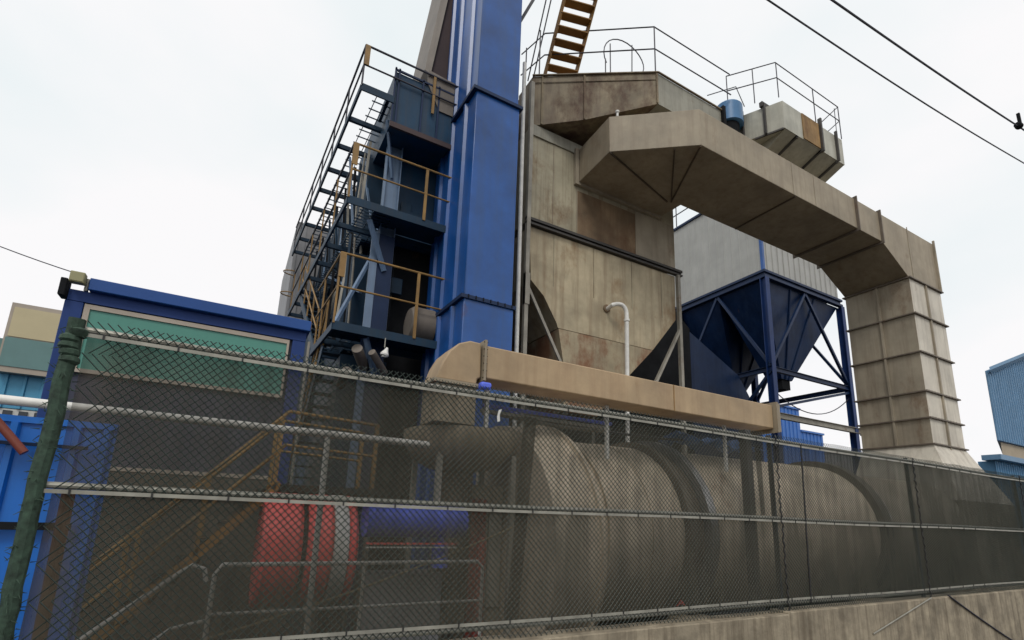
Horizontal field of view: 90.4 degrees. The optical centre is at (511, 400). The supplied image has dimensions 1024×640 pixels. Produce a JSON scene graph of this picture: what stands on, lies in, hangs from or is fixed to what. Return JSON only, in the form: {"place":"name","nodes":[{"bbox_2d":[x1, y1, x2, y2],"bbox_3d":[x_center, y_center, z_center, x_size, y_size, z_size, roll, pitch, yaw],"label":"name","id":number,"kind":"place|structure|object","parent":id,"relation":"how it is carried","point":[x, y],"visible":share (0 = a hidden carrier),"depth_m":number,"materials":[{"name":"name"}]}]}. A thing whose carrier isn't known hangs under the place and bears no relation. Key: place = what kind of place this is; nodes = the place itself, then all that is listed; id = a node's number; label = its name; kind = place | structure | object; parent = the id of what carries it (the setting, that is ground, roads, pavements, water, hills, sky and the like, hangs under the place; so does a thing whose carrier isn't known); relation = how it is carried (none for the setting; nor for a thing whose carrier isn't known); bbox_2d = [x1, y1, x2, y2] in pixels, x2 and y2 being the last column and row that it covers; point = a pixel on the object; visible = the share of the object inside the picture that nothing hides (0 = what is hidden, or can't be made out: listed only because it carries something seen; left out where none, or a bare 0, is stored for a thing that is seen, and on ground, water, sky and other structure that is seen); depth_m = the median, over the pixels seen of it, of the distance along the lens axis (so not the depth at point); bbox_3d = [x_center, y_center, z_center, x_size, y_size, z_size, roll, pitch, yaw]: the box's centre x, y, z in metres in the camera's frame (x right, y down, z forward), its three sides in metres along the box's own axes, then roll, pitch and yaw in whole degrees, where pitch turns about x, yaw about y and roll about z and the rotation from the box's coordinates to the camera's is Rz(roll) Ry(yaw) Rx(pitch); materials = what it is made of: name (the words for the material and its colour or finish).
{"place":"outdoors","nodes":[
{"label":"outdoors","id":0,"kind":"place"},
{"bbox_2d":[277,222,332,319],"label":"clad building","id":1,"kind":"structure","parent":0,"point":[293,261],"depth_m":17.41,"materials":[{"name":"metal"}]},
{"bbox_2d":[280,44,458,381],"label":"screening tower","id":2,"kind":"structure","parent":0,"point":[370,288],"depth_m":10.81,"materials":[{"name":"blue metal"}]},
{"bbox_2d":[380,338,388,357],"bbox_3d":[-2.330,-0.967,9.328,0.153,0.365,0.160,9,-14,-28],"label":"floodlight","id":3,"kind":"object","parent":2,"relation":"hanging from","point":[384,353],"visible":1,"depth_m":9.27,"materials":[{"name":"white paint"}]},
{"bbox_2d":[0,0,1023,463],"label":"sky","id":4,"kind":"structure","parent":0,"point":[177,147],"materials":[{"name":"white"}]},
{"bbox_2d":[603,311,760,443],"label":"machine hall","id":5,"kind":"structure","parent":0,"point":[706,369],"depth_m":21.28,"materials":[{"name":"metal"}]},
{"bbox_2d":[701,607,765,615],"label":"yard","id":6,"kind":"structure","parent":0,"point":[742,610],"depth_m":14.37,"materials":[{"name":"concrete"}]},
{"bbox_2d":[0,302,61,416],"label":"workshop","id":7,"kind":"structure","parent":6,"relation":"on","point":[27,340],"depth_m":9.04,"materials":[{"name":"beige metal"}]},
{"bbox_2d":[0,414,67,639],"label":"corrugated steel fence","id":8,"kind":"object","parent":6,"relation":"on","point":[14,465],"visible":0.14,"depth_m":3.46,"materials":[{"name":"blue metal"}]},
{"bbox_2d":[0,394,71,410],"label":"pipe rail","id":9,"kind":"object","parent":6,"relation":"on","point":[20,401],"depth_m":3.35,"materials":[{"name":"white metal"}]},
{"bbox_2d":[0,417,28,454],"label":"pipe","id":10,"kind":"object","parent":9,"relation":"on","point":[13,440],"visible":1,"depth_m":3.32,"materials":[{"name":"red metal"}]},
{"bbox_2d":[36,277,311,488],"bbox_3d":[-5.186,1.437,7.833,2.969,5.230,3.240,9,-14,-28],"label":"site cabin","id":11,"kind":"object","parent":6,"relation":"on","point":[103,303],"visible":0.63,"depth_m":6.90,"materials":[{"name":"blue metal"}]},
{"bbox_2d":[69,270,89,291],"bbox_3d":[-5.457,-1.506,6.413,0.179,0.190,0.179,9,-14,-28],"label":"floodlight","id":12,"kind":"object","parent":11,"relation":"attached to","point":[77,278],"visible":0.96,"depth_m":6.36,"materials":[{"name":"beige metal"}]},
{"bbox_2d":[0,246,70,271],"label":"cable","id":13,"kind":"object","parent":12,"relation":"attached to","point":[34,259],"visible":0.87,"depth_m":6.45,"materials":[{"name":"black rubber"}]},
{"bbox_2d":[74,304,289,373],"bbox_3d":[-4.409,-0.628,6.959,2.420,0.890,0.048,9,-14,-28],"label":"window","id":14,"kind":"structure","parent":11,"relation":"in","point":[95,314],"depth_m":6.94,"materials":[{"name":"teal glass"}]},
{"bbox_2d":[263,469,280,491],"bbox_3d":[-3.357,1.873,5.771,3.333,3.609,0.900,9,-14,-28],"label":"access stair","id":15,"kind":"object","parent":6,"relation":"on","point":[270,479],"visible":0.01,"depth_m":5.88,"materials":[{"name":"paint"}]},
{"bbox_2d":[270,492,481,639],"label":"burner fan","id":16,"kind":"object","parent":6,"relation":"on","point":[424,637],"depth_m":6.05},
{"bbox_2d":[438,630,496,639],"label":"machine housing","id":17,"kind":"object","parent":6,"relation":"on","point":[454,635],"depth_m":7.09,"materials":[{"name":"metal"}]},
{"bbox_2d":[420,0,522,395],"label":"elevator casing","id":18,"kind":"object","parent":6,"relation":"on","point":[471,261],"visible":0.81,"depth_m":10.18,"materials":[{"name":"blue paint"}]},
{"bbox_2d":[414,0,452,85],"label":"inclined chute","id":19,"kind":"object","parent":18,"relation":"attached to","point":[433,55],"visible":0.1,"depth_m":12.17,"materials":[{"name":"grey metal"}]},
{"bbox_2d":[439,488,509,633],"bbox_3d":[-0.817,2.243,6.966,1.600,3.590,1.600,9,-14,-28],"label":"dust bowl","id":20,"kind":"object","parent":6,"relation":"on","point":[440,500],"depth_m":6.70,"materials":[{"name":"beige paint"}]},
{"bbox_2d":[425,340,781,434],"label":"horizontal duct beam","id":21,"kind":"structure","parent":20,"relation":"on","point":[471,363],"depth_m":7.79,"materials":[{"name":"beige paint"}]},
{"bbox_2d":[478,382,490,390],"bbox_3d":[-0.360,-0.186,6.738,0.160,0.100,0.120,9,-14,-28],"label":"valve","id":22,"kind":"object","parent":21,"relation":"attached to","point":[484,384],"visible":0.86,"depth_m":6.69,"materials":[{"name":"blue paint"}]},
{"bbox_2d":[510,61,685,423],"bbox_3d":[1.476,-1.231,14.662,5.570,13.891,4.170,9,-14,-28],"label":"dust collector","id":23,"kind":"object","parent":6,"relation":"on","point":[582,257],"visible":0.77,"depth_m":13.15,"materials":[{"name":"beige metal"}]},
{"bbox_2d":[603,302,629,413],"bbox_3d":[2.620,-0.708,12.690,0.652,3.710,0.293,-2,-13,20],"label":"vent pipe","id":24,"kind":"object","parent":23,"relation":"attached to","point":[606,307],"visible":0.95,"depth_m":12.89,"materials":[{"name":"grey metal"}]},
{"bbox_2d":[518,71,726,145],"bbox_3d":[2.292,-7.361,15.419,5.274,1.645,5.800,9,-14,-28],"label":"hood duct","id":25,"kind":"object","parent":23,"relation":"on","point":[579,108],"visible":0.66,"depth_m":13.24,"materials":[{"name":"beige metal"}]},
{"bbox_2d":[521,0,597,80],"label":"roof stair","id":26,"kind":"object","parent":25,"relation":"on","point":[574,19],"visible":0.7,"depth_m":13.62,"materials":[{"name":"metal"}]},
{"bbox_2d":[603,39,643,71],"bbox_3d":[3.150,-9.385,14.259,1.403,2.096,0.330,7,-13,-19],"label":"ladder hoop","id":27,"kind":"object","parent":25,"relation":"on","point":[631,46],"visible":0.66,"depth_m":14.39,"materials":[{"name":"paint"}]},
{"bbox_2d":[521,26,730,94],"bbox_3d":[3.345,-9.138,13.932,6.142,1.486,1.252,3,-13,-4],"label":"roof railing","id":28,"kind":"object","parent":25,"relation":"on","point":[654,48],"visible":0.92,"depth_m":13.63,"materials":[{"name":"metal"}]},
{"bbox_2d":[497,429,882,634],"bbox_3d":[5.590,3.155,11.141,13.627,4.090,3.920,9,-14,-28],"label":"rotary drum","id":29,"kind":"object","parent":6,"relation":"on","point":[596,622],"visible":0.01,"depth_m":8.52,"materials":[{"name":"metal"}]},
{"bbox_2d":[669,208,860,451],"bbox_3d":[11.779,-0.704,27.997,7.380,19.416,10.800,9,-14,-28],"label":"baghouse","id":30,"kind":"object","parent":6,"relation":"on","point":[752,308],"visible":0.38,"depth_m":24.42,"materials":[{"name":"blue paint"}]},
{"bbox_2d":[779,395,848,414],"bbox_3d":[13.821,0.051,23.105,5.819,1.258,0.044,9,-14,-28],"label":"cable","id":31,"kind":"object","parent":30,"relation":"hanging from","point":[815,413],"visible":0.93,"depth_m":22.97,"materials":[{"name":"black rubber"}]},
{"bbox_2d":[574,109,1021,598],"bbox_3d":[8.381,-0.253,14.152,14.108,12.250,3.054,8,-14,-25],"label":"duct arm","id":32,"kind":"object","parent":6,"relation":"on","point":[882,273],"visible":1,"depth_m":15.32},
{"bbox_2d":[740,101,844,181],"bbox_3d":[8.301,-7.688,15.927,3.560,1.460,2.300,9,-14,-28],"label":"ribbed box duct","id":33,"kind":"object","parent":32,"relation":"on","point":[786,131],"visible":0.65,"depth_m":14.98,"materials":[{"name":"grey metal"}]},
{"bbox_2d":[716,99,743,132],"bbox_3d":[6.446,-8.194,15.091,0.800,1.130,0.800,9,-14,-28],"label":"round drum","id":34,"kind":"object","parent":33,"relation":"attached to","point":[734,115],"visible":0.52,"depth_m":14.77,"materials":[{"name":"metal"}]},
{"bbox_2d":[707,62,841,138],"bbox_3d":[8.209,-8.914,15.376,4.580,1.184,1.319,7,-13,-19],"label":"platform railing","id":35,"kind":"object","parent":33,"relation":"attached to","point":[814,104],"visible":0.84,"depth_m":15.03,"materials":[{"name":"metal"}]},
{"bbox_2d":[978,454,1023,476],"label":"shed","id":36,"kind":"structure","parent":6,"relation":"on","point":[1002,464],"depth_m":27.39,"materials":[{"name":"blue metal"}]},
{"bbox_2d":[985,353,1023,458],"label":"gabled shed","id":37,"kind":"structure","parent":6,"relation":"on","point":[1005,381],"depth_m":31.34,"materials":[{"name":"blue metal"}]},
{"bbox_2d":[763,406,801,442],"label":"block","id":38,"kind":"structure","parent":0,"point":[790,429],"depth_m":66.96,"materials":[{"name":"blue metal"}]},
{"bbox_2d":[800,430,823,446],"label":"block","id":39,"kind":"structure","parent":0,"point":[811,436],"depth_m":68.80,"materials":[{"name":"blue metal"}]},
{"bbox_2d":[767,0,1023,163],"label":"power cable","id":40,"kind":"object","parent":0,"point":[828,40],"visible":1,"depth_m":10.20,"materials":[{"name":"black rubber"}]},
{"bbox_2d":[830,0,1023,130],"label":"power cable","id":41,"kind":"object","parent":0,"point":[1018,124],"visible":1,"depth_m":11.75,"materials":[{"name":"rubber"}]},
{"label":"pavement","id":42,"kind":"structure","parent":0,"visible":0},
{"bbox_2d":[447,587,1023,639],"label":"concrete wall","id":43,"kind":"structure","parent":42,"relation":"on","point":[941,617],"depth_m":6.48,"materials":[{"name":"grey concrete"}]},
{"bbox_2d":[0,317,1023,639],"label":"chain link fence","id":44,"kind":"object","parent":43,"relation":"on","point":[168,519],"visible":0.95,"depth_m":4.08,"materials":[{"name":"grey metal"}]},
{"bbox_2d":[497,409,501,421],"bbox_3d":[-0.112,0.135,4.515,0.045,0.120,0.004,9,-14,-28],"label":"tape scrap","id":45,"kind":"object","parent":44,"relation":"attached to","point":[498,416],"visible":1,"depth_m":4.51,"materials":[{"name":"white plastic"}]},
{"bbox_2d":[873,597,931,634],"bbox_3d":[5.418,2.964,7.021,1.654,0.388,0.018,9,-14,-28],"label":"cable","id":46,"kind":"object","parent":43,"relation":"attached to","point":[901,616],"visible":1,"depth_m":6.98,"materials":[{"name":"grey metal"}]},
{"bbox_2d":[948,595,1011,639],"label":"cable","id":47,"kind":"object","parent":43,"relation":"attached to","point":[978,617],"visible":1,"depth_m":8.03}
]}

